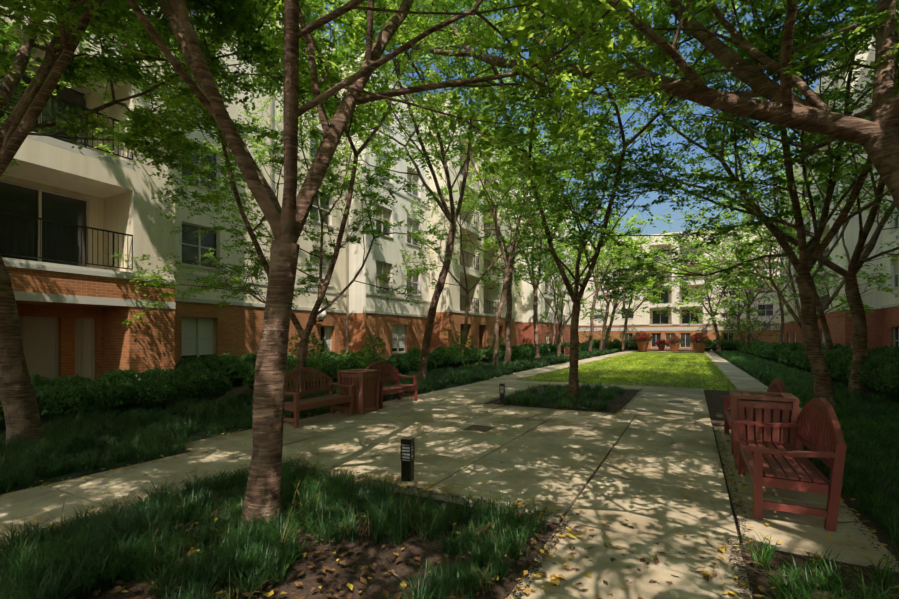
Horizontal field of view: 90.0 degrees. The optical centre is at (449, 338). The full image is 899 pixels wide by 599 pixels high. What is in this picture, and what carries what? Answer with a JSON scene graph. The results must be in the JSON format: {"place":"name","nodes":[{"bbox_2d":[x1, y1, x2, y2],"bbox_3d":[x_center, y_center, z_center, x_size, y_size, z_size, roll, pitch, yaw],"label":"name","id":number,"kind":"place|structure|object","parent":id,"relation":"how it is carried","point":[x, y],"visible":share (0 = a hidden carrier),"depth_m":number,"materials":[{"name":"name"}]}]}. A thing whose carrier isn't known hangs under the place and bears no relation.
{"place":"outdoors","nodes":[
{"label":"outdoors","id":0,"kind":"place"},
{"bbox_2d":[0,351,898,598],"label":"paving","id":1,"kind":"structure","parent":0,"point":[646,501],"depth_m":5.13,"materials":[{"name":"concrete"}]},
{"bbox_2d":[283,368,354,427],"bbox_3d":[-2.604,1.085,8.730,0.685,1.008,1.540,0,0,28],"label":"bench","id":2,"kind":"object","parent":1,"relation":"on","point":[297,405],"visible":0.83,"depth_m":8.80,"materials":[{"name":"paint"}]},
{"bbox_2d":[337,369,380,414],"bbox_3d":[-1.942,1.141,9.702,0.660,0.895,0.660,0,0,25],"label":"trash bin","id":3,"kind":"object","parent":1,"relation":"on","point":[366,383],"visible":0.94,"depth_m":9.52,"materials":[{"name":"paint"}]},
{"bbox_2d":[366,362,418,408],"bbox_3d":[-1.443,1.085,10.888,0.685,1.008,1.540,0,0,28],"label":"bench","id":4,"kind":"object","parent":1,"relation":"on","point":[398,388],"visible":0.65,"depth_m":11.17,"materials":[{"name":"paint"}]},
{"bbox_2d":[401,437,414,481],"bbox_3d":[-0.470,1.374,5.050,0.150,0.500,0.150,0,0,16],"label":"bollard light","id":5,"kind":"object","parent":1,"relation":"on","point":[407,465],"visible":0.98,"depth_m":5.00,"materials":[{"name":"metal"}]},
{"bbox_2d":[0,389,898,598],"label":"leaf litter","id":6,"kind":"object","parent":1,"relation":"on","point":[371,566],"visible":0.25,"depth_m":3.08,"materials":[{"name":"brown plant"}]},
{"bbox_2d":[0,380,898,598],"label":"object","id":7,"kind":"object","parent":1,"relation":"on","point":[558,582],"depth_m":4.07,"materials":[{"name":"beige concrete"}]},
{"bbox_2d":[1,389,898,514],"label":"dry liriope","id":8,"kind":"object","parent":1,"relation":"on","point":[433,389],"visible":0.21,"depth_m":6.15,"materials":[{"name":"plant"}]},
{"bbox_2d":[464,425,494,431],"bbox_3d":[0.519,1.581,7.902,0.420,0.012,0.420,0,0,28],"label":"drain grate","id":9,"kind":"object","parent":1,"relation":"on","point":[478,427],"visible":0.96,"depth_m":7.86,"materials":[{"name":"metal"}]},
{"bbox_2d":[666,335,683,350],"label":"flower pot","id":10,"kind":"object","parent":1,"relation":"on","point":[672,340],"visible":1,"depth_m":53.62,"materials":[{"name":"brown ceramic"}]},
{"bbox_2d":[668,400,683,402],"bbox_3d":[5.675,1.581,11.260,0.360,0.012,0.360,0,0,28],"label":"drain grate","id":11,"kind":"object","parent":1,"relation":"on","point":[679,401],"visible":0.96,"depth_m":11.19,"materials":[{"name":"metal"}]},
{"bbox_2d":[722,378,785,453],"bbox_3d":[4.461,1.085,6.633,0.685,1.008,1.540,0,0,28],"label":"bench","id":12,"kind":"object","parent":1,"relation":"on","point":[776,385],"visible":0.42,"depth_m":6.77,"materials":[{"name":"paint"}]},
{"bbox_2d":[729,390,798,468],"bbox_3d":[3.858,1.141,5.561,0.660,0.895,0.660,0,0,30],"label":"planter box","id":13,"kind":"object","parent":1,"relation":"on","point":[782,408],"visible":0.65,"depth_m":5.35,"materials":[{"name":"paint"}]},
{"bbox_2d":[734,398,846,531],"bbox_3d":[3.300,1.085,4.476,0.685,1.008,1.540,0,0,28],"label":"bench","id":14,"kind":"object","parent":1,"relation":"on","point":[819,434],"visible":1,"depth_m":3.94,"materials":[{"name":"paint"}]},
{"bbox_2d":[0,349,898,598],"bbox_3d":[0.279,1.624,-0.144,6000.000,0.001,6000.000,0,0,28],"label":"ground","id":15,"kind":"structure","parent":0,"point":[371,552],"depth_m":3.25,"materials":[{"name":"soil"}]},
{"bbox_2d":[0,0,144,113],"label":"tree","id":16,"kind":"object","parent":15,"relation":"on","point":[40,15],"visible":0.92,"depth_m":5.24,"materials":[{"name":"green plant"}]},
{"bbox_2d":[0,365,232,426],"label":"hedge","id":17,"kind":"object","parent":15,"relation":"on","point":[113,389],"visible":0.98,"depth_m":9.71,"materials":[{"name":"green plant"}]},
{"bbox_2d":[0,0,364,181],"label":"tree","id":18,"kind":"object","parent":15,"relation":"on","point":[229,13],"visible":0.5,"depth_m":6.56,"materials":[{"name":"green plant"}]},
{"bbox_2d":[0,0,418,446],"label":"tree","id":19,"kind":"object","parent":15,"relation":"on","point":[18,399],"visible":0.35,"depth_m":7.25,"materials":[{"name":"green plant"}]},
{"bbox_2d":[25,0,465,399],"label":"tree","id":20,"kind":"object","parent":15,"relation":"on","point":[249,228],"visible":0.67,"depth_m":11.54,"materials":[{"name":"green plant"}]},
{"bbox_2d":[175,350,374,383],"bbox_3d":[-6.313,1.046,18.275,2.582,1.072,9.470,0,0,28],"label":"hedge","id":21,"kind":"object","parent":15,"relation":"on","point":[236,369],"visible":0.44,"depth_m":15.16,"materials":[{"name":"green plant"}]},
{"bbox_2d":[0,453,559,598],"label":"liriope","id":22,"kind":"object","parent":15,"relation":"on","point":[73,570],"visible":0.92,"depth_m":3.42,"materials":[{"name":"green plant"}]},
{"bbox_2d":[0,1,571,380],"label":"building wall","id":23,"kind":"structure","parent":15,"relation":"on","point":[70,217],"depth_m":16.45,"materials":[{"name":"beige paint"}]},
{"bbox_2d":[315,309,326,323],"bbox_3d":[-6.284,-1.061,21.780,0.670,0.690,0.540,0,0,28],"label":"wall lamp","id":24,"kind":"object","parent":23,"relation":"attached to","point":[321,317],"visible":0.65,"depth_m":21.61,"materials":[{"name":"white glass"}]},
{"bbox_2d":[241,354,436,389],"bbox_3d":[-3.619,1.117,17.119,2.307,0.938,9.754,0,0,28],"label":"hedge","id":25,"kind":"object","parent":15,"relation":"on","point":[401,364],"visible":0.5,"depth_m":16.26,"materials":[{"name":"green plant"}]},
{"bbox_2d":[298,0,553,381],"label":"tree","id":26,"kind":"object","parent":15,"relation":"on","point":[452,217],"visible":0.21,"depth_m":15.18,"materials":[{"name":"green plant"}]},
{"bbox_2d":[400,346,482,369],"bbox_3d":[-0.439,0.994,24.974,2.824,1.167,6.431,0,0,28],"label":"hedge","id":27,"kind":"object","parent":15,"relation":"on","point":[439,356],"visible":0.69,"depth_m":23.60,"materials":[{"name":"green plant"}]},
{"bbox_2d":[0,351,898,541],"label":"ground cover base","id":28,"kind":"object","parent":15,"relation":"on","point":[198,435],"visible":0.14,"depth_m":6.91,"materials":[{"name":"green plant"}]},
{"bbox_2d":[286,329,330,390],"bbox_3d":[-4.052,0.669,12.324,1.522,1.933,1.357,0,0,28],"label":"shrub","id":29,"kind":"object","parent":28,"relation":"on","point":[315,364],"visible":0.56,"depth_m":12.10,"materials":[{"name":"green plant"}]},
{"bbox_2d":[0,348,621,494],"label":"liriope","id":30,"kind":"object","parent":28,"relation":"on","point":[45,461],"visible":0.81,"depth_m":7.63,"materials":[{"name":"green plant"}]},
{"bbox_2d":[338,334,385,368],"bbox_3d":[-3.011,0.741,15.749,2.075,1.786,1.269,0,0,28],"label":"shrub","id":31,"kind":"object","parent":28,"relation":"on","point":[364,361],"visible":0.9,"depth_m":15.58,"materials":[{"name":"green plant"}]},
{"bbox_2d":[442,329,504,367],"bbox_3d":[1.293,0.560,22.414,3.333,2.154,1.796,0,0,-11],"label":"shrub","id":32,"kind":"object","parent":28,"relation":"on","point":[462,344],"visible":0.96,"depth_m":22.26,"materials":[{"name":"green plant"}]},
{"bbox_2d":[504,381,627,410],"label":"ground cover grass","id":33,"kind":"structure","parent":28,"relation":"on","point":[552,393],"depth_m":11.76,"materials":[{"name":"green plant"}]},
{"bbox_2d":[564,346,569,355],"bbox_3d":[8.845,1.085,32.719,0.685,1.008,1.540,0,0,28],"label":"bench","id":34,"kind":"object","parent":28,"relation":"on","point":[566,349],"visible":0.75,"depth_m":32.64,"materials":[{"name":"paint"}]},
{"bbox_2d":[715,350,898,558],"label":"mondo grass","id":35,"kind":"structure","parent":28,"relation":"on","point":[751,364],"depth_m":7.35,"materials":[{"name":"green plant"}]},
{"bbox_2d":[107,0,850,531],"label":"tree","id":36,"kind":"object","parent":15,"relation":"on","point":[287,220],"visible":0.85,"depth_m":3.93,"materials":[{"name":"green plant"}]},
{"bbox_2d":[396,102,603,354],"bbox_3d":[0.499,-4.449,24.964,11.719,12.267,11.819,0,0,-36],"label":"tree","id":37,"kind":"object","parent":15,"relation":"on","point":[424,268],"visible":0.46,"depth_m":24.55,"materials":[{"name":"green plant"}]},
{"bbox_2d":[499,383,504,403],"bbox_3d":[1.310,1.374,11.167,0.150,0.500,0.150,0,0,16],"label":"bollard light","id":38,"kind":"object","parent":15,"relation":"on","point":[502,392],"visible":1,"depth_m":11.12,"materials":[{"name":"metal"}]},
{"bbox_2d":[480,343,549,362],"bbox_3d":[4.987,0.953,32.844,2.605,1.244,11.077,0,0,28],"label":"hedge","id":39,"kind":"object","parent":15,"relation":"on","point":[525,350],"visible":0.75,"depth_m":30.07,"materials":[{"name":"green plant"}]},
{"bbox_2d":[415,94,617,366],"bbox_3d":[4.017,-5.225,24.173,10.208,13.799,12.590,0,0,28],"label":"tree","id":40,"kind":"object","parent":15,"relation":"on","point":[440,237],"visible":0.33,"depth_m":23.08,"materials":[{"name":"green plant"}]},
{"bbox_2d":[436,95,606,363],"bbox_3d":[4.607,-6.225,27.429,9.818,15.826,12.236,0,0,8],"label":"tree","id":41,"kind":"object","parent":15,"relation":"on","point":[508,350],"visible":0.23,"depth_m":26.04,"materials":[{"name":"green plant"}]},
{"bbox_2d":[467,135,602,358],"bbox_3d":[5.346,-6.337,33.252,10.613,16.067,11.459,0,0,-11],"label":"tree","id":42,"kind":"object","parent":15,"relation":"on","point":[535,285],"visible":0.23,"depth_m":31.79,"materials":[{"name":"green plant"}]},
{"bbox_2d":[515,217,617,344],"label":"tree","id":43,"kind":"object","parent":15,"relation":"on","point":[561,284],"visible":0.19,"depth_m":40.66,"materials":[{"name":"green plant"}]},
{"bbox_2d":[545,342,596,353],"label":"hedge","id":44,"kind":"object","parent":15,"relation":"on","point":[583,346],"visible":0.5,"depth_m":43.82,"materials":[{"name":"green plant"}]},
{"bbox_2d":[517,241,626,356],"bbox_3d":[9.240,-3.157,36.083,6.914,9.725,8.966,0,0,-28],"label":"tree","id":45,"kind":"object","parent":15,"relation":"on","point":[560,326],"visible":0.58,"depth_m":35.97,"materials":[{"name":"green plant"}]},
{"bbox_2d":[251,0,898,211],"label":"tree","id":46,"kind":"object","parent":15,"relation":"on","point":[876,136],"visible":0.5,"depth_m":7.15,"materials":[{"name":"green plant"}]},
{"bbox_2d":[579,323,597,345],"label":"shrub","id":47,"kind":"object","parent":15,"relation":"on","point":[589,334],"visible":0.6,"depth_m":55.36,"materials":[{"name":"green plant"}]},
{"bbox_2d":[597,328,615,348],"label":"shrub","id":48,"kind":"object","parent":15,"relation":"on","point":[606,337],"visible":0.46,"depth_m":55.68,"materials":[{"name":"green plant"}]},
{"bbox_2d":[558,243,661,350],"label":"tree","id":49,"kind":"object","parent":15,"relation":"on","point":[623,263],"visible":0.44,"depth_m":48.59,"materials":[{"name":"green plant"}]},
{"bbox_2d":[552,204,675,351],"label":"tree","id":50,"kind":"object","parent":15,"relation":"on","point":[631,221],"visible":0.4,"depth_m":41.19,"materials":[{"name":"green plant"}]},
{"bbox_2d":[582,268,646,348],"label":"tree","id":51,"kind":"object","parent":15,"relation":"on","point":[613,315],"visible":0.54,"depth_m":53.60,"materials":[{"name":"green plant"}]},
{"bbox_2d":[584,338,645,349],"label":"hedge","id":52,"kind":"object","parent":15,"relation":"on","point":[631,344],"visible":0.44,"depth_m":58.52,"materials":[{"name":"green plant"}]},
{"bbox_2d":[409,0,843,396],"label":"island tree","id":53,"kind":"object","parent":15,"relation":"on","point":[576,294],"visible":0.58,"depth_m":10.58,"materials":[{"name":"green plant"}]},
{"bbox_2d":[584,225,668,347],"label":"tree","id":54,"kind":"object","parent":15,"relation":"on","point":[649,248],"visible":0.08,"depth_m":55.61,"materials":[{"name":"green plant"}]},
{"bbox_2d":[618,324,638,350],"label":"shrub","id":55,"kind":"object","parent":15,"relation":"on","point":[621,333],"visible":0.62,"depth_m":56.30,"materials":[{"name":"green plant"}]},
{"bbox_2d":[632,331,652,351],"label":"flower pot","id":56,"kind":"object","parent":15,"relation":"on","point":[644,336],"visible":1,"depth_m":53.07,"materials":[{"name":"brown ceramic"}]},
{"bbox_2d":[596,228,719,351],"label":"tree","id":57,"kind":"object","parent":15,"relation":"on","point":[648,293],"visible":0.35,"depth_m":52.67,"materials":[{"name":"green plant"}]},
{"bbox_2d":[655,339,667,350],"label":"flower pot","id":58,"kind":"object","parent":15,"relation":"on","point":[661,344],"visible":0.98,"depth_m":56.06,"materials":[{"name":"brown ceramic"}]},
{"bbox_2d":[689,332,710,352],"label":"flower pot","id":59,"kind":"object","parent":15,"relation":"on","point":[702,338],"visible":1,"depth_m":50.84,"materials":[{"name":"brown ceramic"}]},
{"bbox_2d":[644,202,778,350],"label":"tree","id":60,"kind":"object","parent":15,"relation":"on","point":[711,314],"visible":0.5,"depth_m":49.77,"materials":[{"name":"green plant"}]},
{"bbox_2d":[546,0,898,407],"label":"tree","id":61,"kind":"object","parent":15,"relation":"on","point":[804,263],"visible":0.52,"depth_m":10.53,"materials":[{"name":"green plant"}]},
{"bbox_2d":[708,317,736,348],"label":"shrub","id":62,"kind":"object","parent":15,"relation":"on","point":[722,338],"visible":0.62,"depth_m":50.52,"materials":[{"name":"green plant"}]},
{"bbox_2d":[562,0,898,394],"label":"tree","id":63,"kind":"object","parent":15,"relation":"on","point":[858,260],"visible":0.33,"depth_m":12.69,"materials":[{"name":"green plant"}]},
{"bbox_2d":[699,339,762,350],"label":"hedge","id":64,"kind":"object","parent":15,"relation":"on","point":[713,346],"visible":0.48,"depth_m":53.39,"materials":[{"name":"green plant"}]},
{"bbox_2d":[713,326,752,350],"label":"shrub","id":65,"kind":"object","parent":15,"relation":"on","point":[733,331],"visible":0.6,"depth_m":50.88,"materials":[{"name":"green plant"}]},
{"bbox_2d":[568,0,898,81],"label":"tree","id":66,"kind":"object","parent":15,"relation":"on","point":[766,23],"visible":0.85,"depth_m":6.43,"materials":[{"name":"green plant"}]},
{"bbox_2d":[669,211,797,354],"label":"tree","id":67,"kind":"object","parent":15,"relation":"on","point":[748,305],"visible":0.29,"depth_m":43.62,"materials":[{"name":"green plant"}]},
{"bbox_2d":[691,241,788,352],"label":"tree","id":68,"kind":"object","parent":15,"relation":"on","point":[738,323],"visible":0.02,"depth_m":49.43,"materials":[{"name":"green plant"}]},
{"bbox_2d":[693,276,789,338],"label":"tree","id":69,"kind":"object","parent":15,"relation":"on","point":[732,315],"visible":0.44,"depth_m":51.88,"materials":[{"name":"green plant"}]},
{"bbox_2d":[662,231,824,343],"bbox_3d":[24.413,-3.780,36.182,10.828,10.959,13.450,0,0,-8],"label":"tree","id":70,"kind":"object","parent":15,"relation":"on","point":[761,330],"visible":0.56,"depth_m":37.65,"materials":[{"name":"green plant"}]},
{"bbox_2d":[735,341,773,354],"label":"hedge","id":71,"kind":"object","parent":15,"relation":"on","point":[742,347],"visible":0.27,"depth_m":44.30,"materials":[{"name":"green plant"}]},
{"bbox_2d":[743,317,770,340],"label":"shrub","id":72,"kind":"object","parent":15,"relation":"on","point":[763,323],"visible":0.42,"depth_m":47.71,"materials":[{"name":"green plant"}]},
{"bbox_2d":[644,144,872,364],"bbox_3d":[19.087,-4.925,29.304,12.452,13.234,10.103,0,0,17],"label":"tree","id":73,"kind":"object","parent":15,"relation":"on","point":[803,211],"visible":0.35,"depth_m":27.69,"materials":[{"name":"green plant"}]},
{"bbox_2d":[660,174,898,371],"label":"tree","id":74,"kind":"object","parent":15,"relation":"on","point":[828,302],"visible":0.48,"depth_m":21.10,"materials":[{"name":"green plant"}]},
{"bbox_2d":[690,99,878,350],"bbox_3d":[14.652,-3.858,17.427,9.450,11.081,10.945,0,0,28],"label":"tree","id":75,"kind":"object","parent":15,"relation":"on","point":[826,331],"visible":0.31,"depth_m":16.93,"materials":[{"name":"green plant"}]},
{"bbox_2d":[675,0,898,172],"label":"tree","id":76,"kind":"object","parent":15,"relation":"on","point":[793,87],"visible":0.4,"depth_m":10.30,"materials":[{"name":"green plant"}]},
{"bbox_2d":[749,341,869,372],"bbox_3d":[21.106,0.889,27.570,2.749,1.363,24.022,0,0,28],"label":"hedge","id":77,"kind":"object","parent":15,"relation":"on","point":[793,354],"visible":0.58,"depth_m":23.70,"materials":[{"name":"green plant"}]},
{"bbox_2d":[735,532,898,598],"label":"grass","id":78,"kind":"structure","parent":15,"relation":"on","point":[826,583],"depth_m":2.89,"materials":[{"name":"green plant"}]},
{"bbox_2d":[824,345,898,402],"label":"hedge","id":79,"kind":"object","parent":15,"relation":"on","point":[878,371],"visible":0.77,"depth_m":12.07,"materials":[{"name":"green plant"}]},
{"bbox_2d":[306,0,876,239],"label":"sky","id":80,"kind":"structure","parent":0,"point":[663,209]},
{"bbox_2d":[519,352,736,390],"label":"lawn","id":81,"kind":"structure","parent":0,"point":[655,362],"depth_m":20.89,"materials":[{"name":"green plant"}]},
{"bbox_2d":[572,226,779,349],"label":"building wall","id":82,"kind":"structure","parent":0,"point":[659,326],"depth_m":64.97,"materials":[{"name":"beige paint"}]},
{"bbox_2d":[779,10,898,348],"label":"building wall","id":83,"kind":"structure","parent":0,"point":[883,327],"depth_m":25.92,"materials":[{"name":"beige paint"}]}
]}

